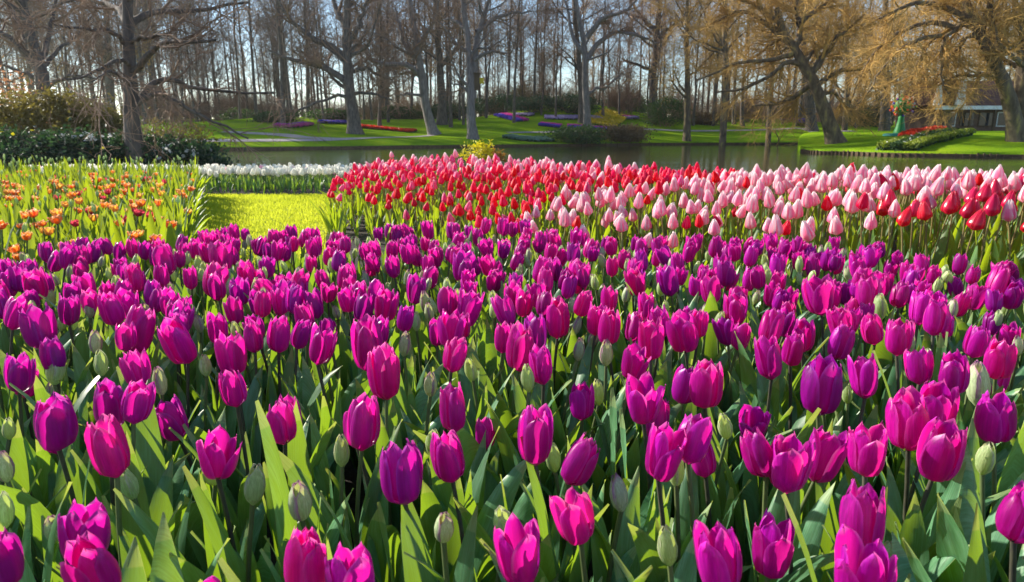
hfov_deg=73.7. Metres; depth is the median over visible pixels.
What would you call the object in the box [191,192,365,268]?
grass
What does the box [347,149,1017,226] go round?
pink tulip mass
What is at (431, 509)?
tulip bud
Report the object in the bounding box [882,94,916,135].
flower sculpture
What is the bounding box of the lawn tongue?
[797,131,1023,154]
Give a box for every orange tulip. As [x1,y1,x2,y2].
[0,219,21,262]
[3,189,10,200]
[3,195,13,207]
[3,230,43,267]
[4,244,19,262]
[8,189,21,208]
[12,252,19,261]
[13,195,25,220]
[16,222,25,253]
[20,213,27,219]
[26,208,53,265]
[30,221,54,243]
[35,226,57,250]
[37,220,56,245]
[41,214,64,242]
[50,207,71,245]
[55,183,63,208]
[61,201,68,239]
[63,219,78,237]
[66,184,73,200]
[68,207,82,220]
[69,191,83,218]
[74,197,82,207]
[87,204,98,212]
[88,214,97,222]
[100,202,110,230]
[103,183,116,198]
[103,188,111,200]
[108,204,124,227]
[113,219,124,233]
[114,194,122,213]
[116,215,133,236]
[122,182,130,198]
[124,198,145,243]
[127,231,141,269]
[129,203,139,229]
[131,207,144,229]
[136,192,143,197]
[136,228,145,271]
[146,233,161,277]
[147,204,156,227]
[151,198,160,208]
[156,182,163,198]
[166,219,176,227]
[179,192,187,208]
[183,207,191,237]
[188,185,195,217]
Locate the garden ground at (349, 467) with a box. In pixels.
[13,173,1014,581]
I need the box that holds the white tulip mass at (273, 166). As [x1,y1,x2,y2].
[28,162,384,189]
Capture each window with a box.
[943,112,956,126]
[959,112,974,126]
[977,112,993,126]
[995,112,1004,126]
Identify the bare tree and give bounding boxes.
[0,0,179,122]
[0,0,331,165]
[50,0,138,109]
[247,0,418,134]
[329,0,460,134]
[379,0,495,124]
[407,0,556,139]
[519,0,625,123]
[537,0,678,131]
[599,0,714,117]
[783,1,868,130]
[831,0,940,130]
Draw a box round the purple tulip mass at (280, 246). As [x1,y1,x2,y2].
[0,216,1023,559]
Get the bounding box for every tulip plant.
[0,161,5,180]
[0,170,9,195]
[0,197,30,228]
[0,200,25,242]
[0,200,28,222]
[0,211,23,258]
[1,183,8,203]
[2,173,34,195]
[2,199,25,210]
[4,219,17,258]
[4,222,43,264]
[5,154,14,178]
[8,171,21,183]
[9,212,16,259]
[9,225,37,261]
[11,200,35,230]
[12,222,56,272]
[18,168,24,182]
[18,184,39,204]
[20,237,43,268]
[21,175,34,187]
[23,182,47,239]
[24,162,40,180]
[24,186,41,219]
[26,177,40,195]
[28,166,47,183]
[34,195,59,241]
[35,200,54,229]
[38,171,52,196]
[39,187,55,205]
[39,195,69,232]
[40,174,64,209]
[43,179,61,202]
[46,209,64,243]
[48,164,61,186]
[54,196,81,224]
[55,224,67,241]
[56,192,67,218]
[57,160,81,182]
[57,176,73,198]
[59,230,85,241]
[61,186,76,218]
[61,199,84,238]
[62,214,85,239]
[63,164,74,180]
[66,170,75,198]
[67,206,105,231]
[71,181,83,205]
[74,168,78,181]
[77,180,98,213]
[78,176,86,203]
[78,222,99,242]
[79,165,89,187]
[79,231,104,278]
[80,206,120,239]
[82,206,107,236]
[84,229,109,270]
[86,171,98,190]
[87,202,107,223]
[91,184,108,224]
[94,196,122,227]
[97,161,116,189]
[101,166,121,195]
[101,182,120,214]
[103,179,115,204]
[103,224,132,260]
[106,205,127,226]
[106,207,132,257]
[108,189,124,219]
[108,214,116,246]
[109,162,127,178]
[110,202,126,230]
[112,197,120,215]
[113,205,136,261]
[115,192,137,207]
[116,195,150,222]
[117,177,137,210]
[119,170,141,196]
[119,209,167,280]
[124,190,143,228]
[124,209,148,271]
[132,164,147,183]
[132,179,143,199]
[132,192,149,225]
[135,182,146,202]
[136,202,148,224]
[138,169,152,185]
[140,214,164,239]
[143,164,166,183]
[148,163,163,183]
[151,197,174,231]
[152,199,181,273]
[154,183,169,214]
[154,207,188,228]
[158,174,169,190]
[160,196,183,219]
[162,191,185,208]
[162,193,185,216]
[163,194,191,220]
[165,183,186,195]
[166,162,184,181]
[167,174,176,194]
[167,203,187,235]
[171,193,200,223]
[171,211,181,240]
[172,197,190,220]
[174,168,191,185]
[175,174,187,188]
[181,166,196,186]
[182,173,205,199]
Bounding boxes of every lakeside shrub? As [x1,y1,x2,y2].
[214,106,258,119]
[243,106,310,122]
[303,106,361,119]
[365,102,423,119]
[412,99,481,118]
[466,89,528,114]
[498,82,531,108]
[498,89,571,112]
[533,91,610,112]
[533,122,614,144]
[595,120,660,142]
[611,96,660,112]
[626,94,697,127]
[682,110,728,124]
[735,106,766,118]
[836,100,878,126]
[865,99,895,127]
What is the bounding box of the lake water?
[218,145,1023,207]
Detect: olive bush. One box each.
[0,80,155,136]
[46,94,145,134]
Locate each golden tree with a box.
[623,0,750,140]
[632,0,814,144]
[675,0,912,148]
[728,0,865,146]
[782,0,938,130]
[819,0,1023,141]
[857,0,981,127]
[915,0,1020,80]
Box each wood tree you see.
[0,0,21,96]
[0,0,64,86]
[0,0,70,108]
[0,0,78,86]
[0,1,20,58]
[0,3,18,90]
[1,10,30,103]
[2,0,23,89]
[2,29,33,92]
[3,1,31,100]
[8,2,65,52]
[16,0,60,65]
[19,2,67,87]
[29,0,65,56]
[30,2,81,92]
[41,0,85,90]
[41,15,70,93]
[44,4,74,94]
[45,0,120,63]
[48,7,112,95]
[50,0,117,96]
[52,0,85,99]
[55,14,87,97]
[59,0,116,98]
[71,16,99,97]
[78,4,119,88]
[85,2,118,101]
[87,0,152,93]
[87,0,195,123]
[89,0,143,79]
[110,0,159,80]
[114,3,169,122]
[117,0,191,122]
[121,4,173,119]
[135,0,168,121]
[139,0,184,113]
[143,2,175,118]
[149,0,204,122]
[151,0,186,121]
[157,1,214,119]
[160,0,216,121]
[167,6,199,115]
[169,0,218,96]
[175,0,220,120]
[176,1,221,120]
[182,0,232,112]
[183,28,220,100]
[185,0,228,118]
[189,0,241,120]
[192,0,276,109]
[210,0,254,94]
[211,0,253,105]
[220,0,287,112]
[231,0,273,100]
[233,0,273,118]
[235,1,272,107]
[244,6,296,96]
[245,3,299,106]
[246,12,272,86]
[249,0,313,122]
[250,0,313,111]
[251,1,291,104]
[253,0,313,109]
[255,0,306,107]
[257,23,287,91]
[261,0,299,69]
[264,20,298,83]
[268,0,304,116]
[270,0,340,117]
[274,0,341,119]
[285,10,311,116]
[287,0,339,104]
[289,0,341,109]
[291,0,339,107]
[297,12,333,106]
[321,0,375,91]
[324,0,342,106]
[328,2,377,70]
[339,3,384,119]
[341,0,377,119]
[352,0,427,125]
[353,0,427,121]
[353,1,386,119]
[364,0,398,118]
[366,1,404,97]
[367,0,400,112]
[370,2,408,104]
[382,0,442,83]
[383,0,416,103]
[383,0,435,108]
[384,0,411,105]
[401,0,447,94]
[414,0,466,126]
[415,1,444,101]
[417,0,450,94]
[417,0,474,103]
[421,1,450,99]
[431,0,464,124]
[441,0,490,104]
[444,0,490,119]
[444,5,462,103]
[456,4,499,99]
[461,0,491,116]
[462,4,494,96]
[467,0,503,116]
[469,0,509,117]
[481,2,506,95]
[487,4,513,86]
[491,0,532,111]
[493,0,520,92]
[497,2,542,86]
[499,0,556,122]
[499,2,541,98]
[501,0,529,98]
[504,14,532,88]
[512,0,567,102]
[516,13,540,89]
[517,5,555,91]
[520,0,563,114]
[521,0,564,84]
[524,0,556,88]
[529,0,579,116]
[534,0,572,98]
[549,0,572,101]
[551,1,593,94]
[565,0,603,61]
[571,1,601,33]
[583,0,629,104]
[584,0,639,114]
[584,24,606,101]
[590,4,637,88]
[592,0,630,107]
[601,0,646,114]
[612,0,645,85]
[613,0,651,112]
[617,1,646,83]
[618,0,643,70]
[624,0,691,114]
[631,1,668,117]
[637,0,679,68]
[650,6,682,100]
[652,5,682,112]
[659,14,683,114]
[665,0,721,125]
[677,2,703,118]
[693,0,717,113]
[694,1,721,110]
[699,1,717,109]
[701,14,728,80]
[703,8,756,125]
[704,0,734,105]
[707,0,760,124]
[715,0,753,104]
[727,0,768,125]
[739,8,765,115]
[747,26,767,90]
[751,3,782,107]
[754,1,793,127]
[774,14,800,90]
[781,0,817,123]
[782,0,816,92]
[795,1,820,125]
[810,3,842,90]
[818,1,864,105]
[827,0,881,127]
[831,0,869,106]
[839,6,869,97]
[853,0,898,126]
[873,0,910,33]
[888,0,925,92]
[889,2,919,125]
[891,6,918,97]
[898,0,944,88]
[903,6,949,82]
[912,14,942,76]
[961,0,1008,66]
[964,0,1019,80]
[965,15,1003,79]
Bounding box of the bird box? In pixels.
[473,72,483,89]
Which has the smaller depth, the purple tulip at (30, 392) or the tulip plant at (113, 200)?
the purple tulip at (30, 392)
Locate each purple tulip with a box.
[0,258,56,326]
[0,269,55,306]
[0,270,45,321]
[0,279,16,298]
[0,287,23,359]
[0,294,85,375]
[0,351,109,497]
[0,368,38,444]
[0,391,94,577]
[0,527,35,581]
[1,258,21,296]
[8,264,28,293]
[14,266,85,343]
[14,289,80,358]
[16,260,25,268]
[18,302,75,401]
[24,258,42,311]
[34,335,119,462]
[36,413,199,581]
[39,286,101,354]
[40,246,100,330]
[40,291,153,429]
[45,272,65,337]
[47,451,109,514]
[57,498,202,581]
[58,293,98,383]
[60,530,146,581]
[63,280,107,342]
[70,377,189,562]
[71,272,96,330]
[72,261,92,325]
[75,255,98,293]
[78,347,200,464]
[86,287,138,357]
[92,278,132,340]
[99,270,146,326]
[99,280,114,335]
[110,260,142,298]
[113,256,146,303]
[113,425,247,581]
[115,321,160,434]
[116,263,145,303]
[120,378,195,542]
[121,300,195,402]
[124,262,143,294]
[124,310,248,416]
[125,304,175,437]
[144,279,199,327]
[148,286,203,417]
[149,250,203,317]
[149,288,160,320]
[150,295,199,365]
[152,242,182,317]
[153,262,204,334]
[155,394,199,503]
[156,315,226,431]
[160,266,216,344]
[165,297,214,414]
[169,369,266,562]
[190,330,262,505]
[197,311,269,451]
[197,321,310,497]
[202,260,242,388]
[203,575,220,581]
[204,271,230,370]
[204,295,289,393]
[208,237,233,302]
[217,526,332,581]
[228,274,290,359]
[237,259,273,335]
[239,268,265,325]
[240,283,311,379]
[242,313,267,412]
[243,268,309,331]
[247,288,266,362]
[253,289,303,401]
[254,277,316,322]
[257,315,341,452]
[258,255,275,278]
[262,398,311,555]
[269,273,285,317]
[270,271,292,324]
[270,286,314,371]
[272,279,295,332]
[275,393,315,485]
[278,392,395,581]
[280,301,333,413]
[280,322,342,492]
[288,318,314,405]
[293,280,326,333]
[302,287,339,377]
[314,269,346,323]
[319,317,357,471]
[320,281,341,324]
[323,245,346,313]
[323,249,345,318]
[324,542,374,581]
[325,409,368,545]
[331,342,441,535]
[337,265,351,315]
[337,287,355,391]
[338,280,365,340]
[341,261,356,323]
[342,274,356,288]
[346,278,383,339]
[348,291,399,395]
[350,314,382,480]
[357,315,388,482]
[364,252,380,314]
[365,258,390,282]
[374,287,401,371]
[374,438,436,581]
[385,254,399,323]
[397,305,416,387]
[400,337,517,463]
[406,272,425,384]
[418,254,459,321]
[422,266,437,297]
[422,307,495,432]
[424,312,504,385]
[424,316,441,373]
[425,381,485,521]
[430,429,526,581]
[433,286,457,386]
[436,259,488,319]
[437,279,477,337]
[439,288,491,383]
[450,246,464,284]
[452,246,479,293]
[453,403,608,581]
[457,253,500,312]
[459,268,522,291]
[460,416,498,510]
[461,268,489,319]
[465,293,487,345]
[472,320,571,512]
[474,258,481,292]
[478,279,522,387]
[479,485,652,581]
[481,270,519,336]
[490,292,522,432]
[493,512,602,581]
[494,321,519,428]
[496,261,502,270]
[496,288,572,364]
[501,272,522,323]
[511,343,579,514]
[520,312,587,442]
[520,433,636,581]
[521,290,555,395]
[524,255,560,318]
[524,380,633,500]
[526,279,570,345]
[530,296,575,431]
[537,265,577,347]
[541,256,576,302]
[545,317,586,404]
[547,290,623,398]
[552,256,564,299]
[552,301,621,416]
[558,269,583,356]
[561,271,581,343]
[561,421,686,579]
[565,258,593,345]
[568,264,619,348]
[583,308,638,434]
[592,341,683,536]
[601,285,618,392]
[603,316,671,494]
[605,248,655,303]
[606,255,637,323]
[611,519,742,581]
[618,274,643,329]
[619,311,642,450]
[619,371,683,521]
[621,257,647,310]
[623,266,670,344]
[625,264,698,371]
[625,304,669,381]
[626,269,645,319]
[628,413,752,581]
[636,309,733,418]
[638,292,683,377]
[646,398,669,482]
[656,265,673,363]
[660,274,734,363]
[660,309,698,428]
[666,252,683,309]
[666,265,687,357]
[669,364,696,521]
[672,359,791,515]
[675,306,694,371]
[684,259,734,311]
[687,268,710,307]
[688,316,755,425]
[689,274,700,296]
[691,443,750,581]
[697,263,711,296]
[711,267,721,302]
[713,253,730,307]
[716,322,753,425]
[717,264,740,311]
[719,291,783,459]
[720,285,755,363]
[721,271,769,322]
[728,307,829,421]
[731,404,774,534]
[737,318,814,411]
[739,266,753,325]
[739,335,849,516]
[740,426,834,581]
[741,245,763,310]
[742,265,765,323]
[743,288,809,368]
[743,431,835,581]
[749,280,815,364]
[752,508,794,581]
[756,331,803,434]
[759,252,800,317]
[770,270,809,319]
[772,353,842,519]
[777,306,799,389]
[778,286,808,343]
[780,273,833,378]
[780,300,809,380]
[781,478,910,581]
[783,321,889,431]
[798,279,867,347]
[800,253,851,305]
[800,256,819,318]
[800,425,847,520]
[804,306,862,403]
[806,284,862,360]
[813,279,841,348]
[815,420,887,581]
[826,282,857,326]
[826,303,853,413]
[834,524,897,581]
[835,353,895,487]
[837,274,923,364]
[837,296,867,373]
[838,272,864,307]
[839,318,914,497]
[840,254,865,330]
[842,312,885,415]
[843,385,1010,560]
[852,301,874,362]
[855,265,877,327]
[861,271,889,355]
[862,247,895,300]
[870,280,909,344]
[872,346,933,504]
[879,380,959,519]
[882,271,895,323]
[883,260,901,320]
[885,267,919,317]
[885,283,935,341]
[885,416,966,581]
[887,250,902,307]
[889,265,924,315]
[892,290,962,387]
[892,313,953,386]
[896,260,915,322]
[899,388,1016,581]
[902,480,1023,581]
[911,278,931,292]
[914,253,951,304]
[914,289,975,384]
[922,298,949,382]
[926,264,941,284]
[932,264,980,323]
[937,325,1023,443]
[938,349,1002,486]
[943,253,967,299]
[947,276,968,322]
[947,309,1023,389]
[950,291,987,340]
[952,264,1010,321]
[954,288,1023,361]
[963,334,1023,450]
[964,260,1016,322]
[966,282,991,317]
[976,261,1008,318]
[980,280,1023,339]
[990,374,1011,450]
[998,321,1023,402]
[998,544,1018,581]
[1002,276,1023,324]
[1009,262,1018,279]
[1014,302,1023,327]
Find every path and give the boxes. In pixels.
[196,135,433,141]
[223,131,342,139]
[508,128,843,132]
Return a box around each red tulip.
[326,191,337,223]
[333,193,345,231]
[359,185,373,229]
[365,192,373,239]
[367,196,380,240]
[369,192,378,227]
[374,185,385,228]
[380,181,391,220]
[384,193,392,225]
[385,200,391,242]
[391,193,397,225]
[393,187,400,215]
[394,188,405,219]
[395,181,403,209]
[398,192,414,226]
[400,182,411,207]
[401,192,412,220]
[403,209,413,229]
[404,181,416,215]
[409,178,417,224]
[409,192,417,227]
[411,198,422,239]
[416,177,426,221]
[416,187,425,237]
[417,192,431,222]
[419,191,426,219]
[419,201,428,226]
[421,176,429,211]
[421,183,433,219]
[426,182,445,216]
[426,187,435,241]
[428,179,441,236]
[429,178,439,209]
[437,193,448,228]
[438,175,445,222]
[438,192,456,225]
[440,202,446,239]
[443,173,447,219]
[446,182,455,210]
[447,196,454,222]
[447,212,454,222]
[449,175,458,203]
[449,189,462,229]
[452,205,456,222]
[454,171,459,217]
[456,180,464,221]
[456,203,470,239]
[458,174,462,205]
[459,190,472,227]
[460,182,465,217]
[462,200,471,230]
[465,191,474,224]
[466,165,472,193]
[466,209,474,245]
[470,181,477,230]
[472,170,478,202]
[472,183,488,211]
[472,184,476,220]
[473,174,479,204]
[473,215,481,246]
[474,191,484,217]
[475,204,485,217]
[476,210,485,238]
[478,196,484,234]
[481,174,486,205]
[481,191,492,231]
[483,184,489,219]
[484,171,495,214]
[486,178,492,215]
[486,204,496,257]
[488,195,498,235]
[488,212,501,238]
[490,181,502,213]
[491,165,496,193]
[491,192,499,236]
[494,196,507,219]
[496,165,502,210]
[496,177,502,212]
[497,187,511,216]
[498,170,506,211]
[502,185,511,215]
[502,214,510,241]
[504,176,517,214]
[507,169,513,210]
[508,176,525,218]
[508,212,515,244]
[510,177,520,218]
[511,167,519,210]
[511,197,520,241]
[513,184,521,220]
[513,218,520,254]
[515,165,521,217]
[516,201,530,239]
[519,181,529,202]
[520,170,526,213]
[529,195,533,208]
[530,176,535,185]
[531,188,547,251]
[533,197,539,230]
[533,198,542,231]
[534,172,546,224]
[537,168,541,185]
[540,174,543,203]
[540,191,554,232]
[542,176,547,219]
[542,179,550,229]
[542,192,554,228]
[544,175,549,206]
[545,168,554,211]
[547,183,555,228]
[549,184,558,225]
[550,172,554,184]
[553,177,559,220]
[555,171,564,205]
[557,172,565,194]
[558,193,569,235]
[565,216,580,245]
[568,182,584,214]
[570,169,575,209]
[570,180,575,208]
[574,170,578,191]
[578,171,585,215]
[579,175,587,222]
[580,181,593,224]
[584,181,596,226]
[586,172,591,202]
[587,178,591,228]
[590,175,594,222]
[590,184,601,225]
[592,166,600,204]
[594,177,601,218]
[601,176,611,219]
[605,167,610,208]
[611,169,615,178]
[612,181,627,237]
[616,173,621,210]
[621,174,628,206]
[624,176,630,222]
[627,169,634,209]
[630,183,644,236]
[631,176,639,214]
[632,169,639,202]
[635,194,650,234]
[639,169,653,210]
[639,176,645,223]
[643,170,650,216]
[643,172,658,228]
[643,175,651,218]
[650,178,665,219]
[653,180,663,228]
[663,174,669,199]
[665,172,670,206]
[666,173,680,236]
[669,169,677,208]
[672,170,679,206]
[678,175,684,237]
[679,216,690,264]
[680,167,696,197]
[684,164,692,208]
[684,169,690,218]
[695,214,706,265]
[696,167,704,208]
[701,172,707,207]
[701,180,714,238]
[704,215,725,250]
[711,170,719,238]
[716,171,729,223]
[722,206,739,243]
[734,176,755,240]
[764,220,790,266]
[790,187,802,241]
[798,195,832,248]
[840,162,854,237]
[848,191,874,258]
[875,174,900,232]
[891,172,899,241]
[894,179,899,192]
[956,170,968,255]
[970,172,983,246]
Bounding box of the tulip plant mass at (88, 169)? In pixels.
[0,154,203,190]
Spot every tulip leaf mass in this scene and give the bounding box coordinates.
[0,267,1023,581]
[168,173,370,272]
[337,208,846,282]
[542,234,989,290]
[925,239,1007,312]
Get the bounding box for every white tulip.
[202,168,206,190]
[206,168,212,191]
[207,169,211,194]
[212,166,218,191]
[213,171,219,193]
[220,167,227,192]
[221,168,226,190]
[225,168,232,192]
[231,166,235,189]
[234,166,241,192]
[235,168,240,192]
[242,166,247,193]
[244,166,249,190]
[245,166,250,189]
[250,168,254,192]
[255,167,259,192]
[258,167,262,191]
[261,169,265,193]
[264,166,272,192]
[266,167,274,193]
[269,168,274,193]
[274,168,278,192]
[275,167,282,193]
[280,168,284,188]
[286,167,291,191]
[288,167,291,192]
[290,169,297,192]
[292,168,297,192]
[295,166,301,187]
[300,169,303,192]
[307,168,312,190]
[310,168,316,186]
[312,168,316,192]
[317,167,324,193]
[322,169,328,192]
[326,168,330,188]
[334,166,339,186]
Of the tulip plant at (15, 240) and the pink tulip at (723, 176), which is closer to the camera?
the tulip plant at (15, 240)
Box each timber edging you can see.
[220,142,797,150]
[800,149,1023,157]
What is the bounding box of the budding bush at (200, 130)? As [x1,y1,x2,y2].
[119,100,231,154]
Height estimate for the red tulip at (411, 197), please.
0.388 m
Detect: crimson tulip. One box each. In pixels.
[865,188,897,261]
[876,199,891,264]
[879,206,911,275]
[895,196,929,254]
[897,199,924,263]
[908,201,932,291]
[918,191,958,268]
[939,190,980,266]
[945,186,980,271]
[948,197,982,267]
[949,198,982,276]
[953,208,985,291]
[956,183,997,261]
[975,192,1000,285]
[976,178,1001,261]
[984,189,1023,286]
[985,192,1013,245]
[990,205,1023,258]
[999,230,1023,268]
[1000,173,1023,246]
[1004,189,1018,225]
[1006,222,1023,303]
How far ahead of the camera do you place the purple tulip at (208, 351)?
1.72 m
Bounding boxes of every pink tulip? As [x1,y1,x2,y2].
[523,211,532,268]
[530,220,538,265]
[531,205,539,255]
[540,196,556,230]
[542,209,554,232]
[552,196,562,239]
[558,205,570,248]
[559,207,570,267]
[561,184,569,237]
[562,209,576,248]
[564,197,576,245]
[566,190,573,227]
[568,191,579,229]
[576,200,584,224]
[579,191,589,247]
[579,224,589,262]
[582,187,613,246]
[582,191,591,231]
[584,202,595,239]
[587,195,604,242]
[598,189,604,224]
[598,207,613,255]
[599,184,606,213]
[599,185,615,241]
[600,211,610,260]
[603,189,607,210]
[608,197,617,236]
[612,190,629,238]
[613,211,624,248]
[613,213,630,256]
[616,193,632,248]
[616,205,629,248]
[616,216,629,278]
[624,183,633,245]
[628,185,639,229]
[628,208,637,241]
[632,192,649,238]
[636,214,651,236]
[640,181,649,224]
[643,187,655,233]
[643,232,651,268]
[651,204,660,252]
[652,199,662,266]
[652,201,663,233]
[655,199,671,240]
[657,194,664,226]
[659,182,669,231]
[664,203,678,236]
[667,177,678,234]
[667,202,677,250]
[667,231,678,254]
[668,212,678,252]
[678,192,688,243]
[680,175,697,247]
[681,176,688,214]
[684,199,701,235]
[684,200,707,269]
[684,209,708,264]
[686,182,711,235]
[688,177,695,234]
[690,178,699,236]
[695,177,710,216]
[697,188,704,213]
[699,189,713,257]
[699,205,712,258]
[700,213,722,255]
[701,180,713,250]
[704,191,727,242]
[705,173,711,204]
[705,201,724,249]
[708,219,719,264]
[712,179,725,236]
[713,180,720,205]
[720,168,726,218]
[720,180,736,239]
[721,170,728,211]
[723,177,736,230]
[724,173,733,231]
[724,190,733,239]
[727,189,744,244]
[728,186,743,234]
[729,204,745,261]
[732,175,743,225]
[733,171,738,181]
[734,184,753,240]
[736,197,747,258]
[739,193,759,242]
[740,196,760,270]
[742,193,759,248]
[743,211,756,268]
[744,171,758,219]
[751,164,761,201]
[752,186,760,234]
[753,187,774,235]
[754,179,764,237]
[754,179,771,230]
[757,171,768,233]
[758,191,786,258]
[758,217,770,265]
[759,195,784,237]
[759,214,783,261]
[760,186,767,232]
[763,173,771,216]
[764,200,783,250]
[766,171,774,233]
[766,182,781,234]
[770,170,784,219]
[772,166,789,224]
[773,174,785,221]
[775,181,784,242]
[779,199,800,240]
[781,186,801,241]
[781,202,795,267]
[782,175,800,204]
[783,178,790,220]
[785,174,791,201]
[786,186,804,240]
[788,182,794,220]
[790,181,803,235]
[790,188,813,243]
[793,199,802,236]
[798,162,809,230]
[800,178,816,221]
[800,220,815,272]
[802,178,808,219]
[803,176,826,246]
[804,169,812,219]
[806,216,814,231]
[809,172,828,215]
[810,191,822,247]
[811,172,827,235]
[811,175,818,216]
[812,175,823,248]
[812,188,838,249]
[814,206,839,249]
[815,173,841,235]
[817,191,837,244]
[823,186,837,230]
[824,191,841,242]
[825,189,856,247]
[828,192,865,248]
[829,215,842,237]
[830,165,864,236]
[835,168,842,220]
[836,164,845,216]
[838,168,846,236]
[839,164,867,235]
[842,173,852,225]
[843,174,867,251]
[843,191,867,280]
[848,174,858,247]
[850,192,879,253]
[850,197,876,244]
[852,178,870,244]
[864,172,881,247]
[864,211,883,268]
[866,169,873,212]
[868,182,887,242]
[871,182,889,243]
[875,165,890,231]
[875,171,886,230]
[876,199,905,269]
[878,174,892,237]
[883,167,891,223]
[885,175,903,253]
[893,170,899,194]
[894,185,902,237]
[896,178,912,250]
[897,172,902,200]
[898,171,910,228]
[902,166,912,202]
[903,164,918,209]
[904,174,919,257]
[905,174,916,239]
[907,169,922,239]
[909,185,938,256]
[912,174,921,243]
[914,176,931,231]
[916,164,940,250]
[916,171,928,235]
[916,176,956,259]
[917,194,936,266]
[922,196,936,248]
[932,167,951,243]
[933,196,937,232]
[935,179,951,236]
[942,177,961,226]
[944,167,959,219]
[947,183,962,263]
[948,170,975,254]
[948,187,969,229]
[953,171,976,238]
[969,176,992,241]
[979,177,1002,251]
[984,164,1004,240]
[984,185,1023,260]
[985,169,993,179]
[991,173,1011,241]
[991,199,1023,265]
[1002,173,1021,253]
[1009,171,1019,206]
[1013,167,1023,225]
[1015,179,1023,240]
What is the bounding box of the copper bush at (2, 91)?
[0,56,69,123]
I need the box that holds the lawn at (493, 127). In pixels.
[0,105,894,147]
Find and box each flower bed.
[275,121,312,127]
[317,119,346,123]
[361,124,416,132]
[493,112,529,121]
[502,133,553,141]
[512,112,534,116]
[538,121,561,127]
[544,114,602,119]
[567,123,607,128]
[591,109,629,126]
[622,115,638,118]
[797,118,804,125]
[875,127,976,150]
[898,125,946,135]
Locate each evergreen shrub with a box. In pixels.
[0,112,123,171]
[0,121,68,169]
[1,124,185,168]
[55,124,247,176]
[117,130,251,173]
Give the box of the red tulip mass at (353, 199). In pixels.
[327,154,723,230]
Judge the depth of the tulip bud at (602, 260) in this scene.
2.45 m
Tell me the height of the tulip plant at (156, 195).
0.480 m
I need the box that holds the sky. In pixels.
[0,0,1019,118]
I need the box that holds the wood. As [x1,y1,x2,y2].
[2,0,1014,126]
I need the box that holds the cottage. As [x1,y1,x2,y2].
[889,79,1013,130]
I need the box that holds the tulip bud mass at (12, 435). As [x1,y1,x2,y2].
[0,354,66,537]
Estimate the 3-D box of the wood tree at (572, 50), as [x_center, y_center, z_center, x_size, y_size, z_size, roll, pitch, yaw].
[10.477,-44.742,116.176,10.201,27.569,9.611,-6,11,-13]
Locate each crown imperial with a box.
[458,139,496,177]
[486,146,506,163]
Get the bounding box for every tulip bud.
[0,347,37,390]
[0,450,41,581]
[0,482,71,581]
[19,252,42,301]
[19,317,94,361]
[20,300,60,357]
[24,254,54,303]
[24,320,114,384]
[24,364,88,451]
[39,330,129,427]
[41,515,64,581]
[45,290,84,318]
[45,382,53,393]
[46,349,170,436]
[51,273,68,331]
[65,255,104,282]
[66,264,98,292]
[70,306,104,382]
[97,316,102,330]
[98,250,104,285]
[101,458,173,551]
[105,268,112,281]
[111,275,117,284]
[111,359,129,425]
[132,254,138,262]
[141,303,157,361]
[145,266,150,279]
[152,366,211,482]
[167,281,202,306]
[171,271,176,286]
[176,251,196,300]
[182,463,301,581]
[187,287,195,295]
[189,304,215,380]
[190,314,213,386]
[191,302,199,337]
[193,255,206,315]
[194,354,264,487]
[195,266,211,330]
[198,268,204,323]
[200,261,211,312]
[204,278,243,338]
[209,321,262,404]
[213,277,257,316]
[233,247,255,269]
[242,239,253,265]
[243,287,270,336]
[246,234,258,270]
[257,256,273,312]
[260,480,328,581]
[262,267,267,278]
[280,260,287,274]
[304,253,316,287]
[308,270,348,320]
[321,363,370,466]
[328,257,349,320]
[328,419,402,548]
[332,305,340,338]
[348,236,360,271]
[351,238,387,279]
[352,248,375,286]
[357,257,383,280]
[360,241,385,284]
[361,270,369,287]
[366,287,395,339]
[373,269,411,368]
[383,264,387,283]
[385,282,395,328]
[399,330,432,398]
[400,371,436,516]
[401,502,477,581]
[404,505,558,581]
[407,298,479,368]
[412,311,434,383]
[413,426,499,581]
[415,277,431,323]
[415,290,433,380]
[418,303,433,371]
[441,242,447,277]
[443,277,451,287]
[447,238,451,268]
[451,230,472,264]
[459,358,524,462]
[464,289,495,345]
[467,293,496,343]
[474,237,483,276]
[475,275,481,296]
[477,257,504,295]
[480,234,496,256]
[484,364,569,505]
[489,304,535,370]
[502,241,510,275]
[504,255,535,311]
[515,268,521,322]
[518,263,536,311]
[519,336,592,443]
[522,248,531,288]
[522,442,577,560]
[557,316,581,415]
[557,466,680,581]
[566,297,574,353]
[569,379,640,516]
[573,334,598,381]
[580,248,583,261]
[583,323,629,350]
[585,339,648,471]
[586,274,598,346]
[588,273,624,305]
[596,247,609,306]
[597,286,629,395]
[598,253,624,305]
[598,283,603,302]
[605,258,637,308]
[610,249,654,281]
[611,296,672,364]
[613,524,696,581]
[633,250,654,283]
[648,268,696,306]
[653,257,683,305]
[655,460,711,564]
[657,283,677,346]
[662,300,669,348]
[668,307,701,360]
[673,407,733,530]
[688,261,700,304]
[696,311,733,406]
[699,303,732,361]
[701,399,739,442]
[705,251,709,264]
[718,288,754,319]
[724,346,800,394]
[736,259,758,280]
[749,290,760,350]
[761,253,768,306]
[762,263,768,315]
[765,268,771,311]
[780,286,817,350]
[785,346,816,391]
[793,256,804,316]
[793,288,825,355]
[796,272,823,333]
[802,270,819,353]
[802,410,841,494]
[812,242,823,251]
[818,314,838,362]
[820,241,848,283]
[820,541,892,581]
[838,248,846,303]
[842,384,863,472]
[843,265,851,279]
[849,293,893,358]
[869,347,930,478]
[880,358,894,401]
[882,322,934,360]
[889,270,950,310]
[894,289,965,346]
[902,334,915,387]
[919,277,942,331]
[941,264,948,293]
[944,272,953,294]
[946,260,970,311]
[947,298,972,351]
[956,360,1012,461]
[967,309,1023,406]
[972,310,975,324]
[975,441,1023,581]
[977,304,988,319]
[1001,307,1011,316]
[1008,335,1023,418]
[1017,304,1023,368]

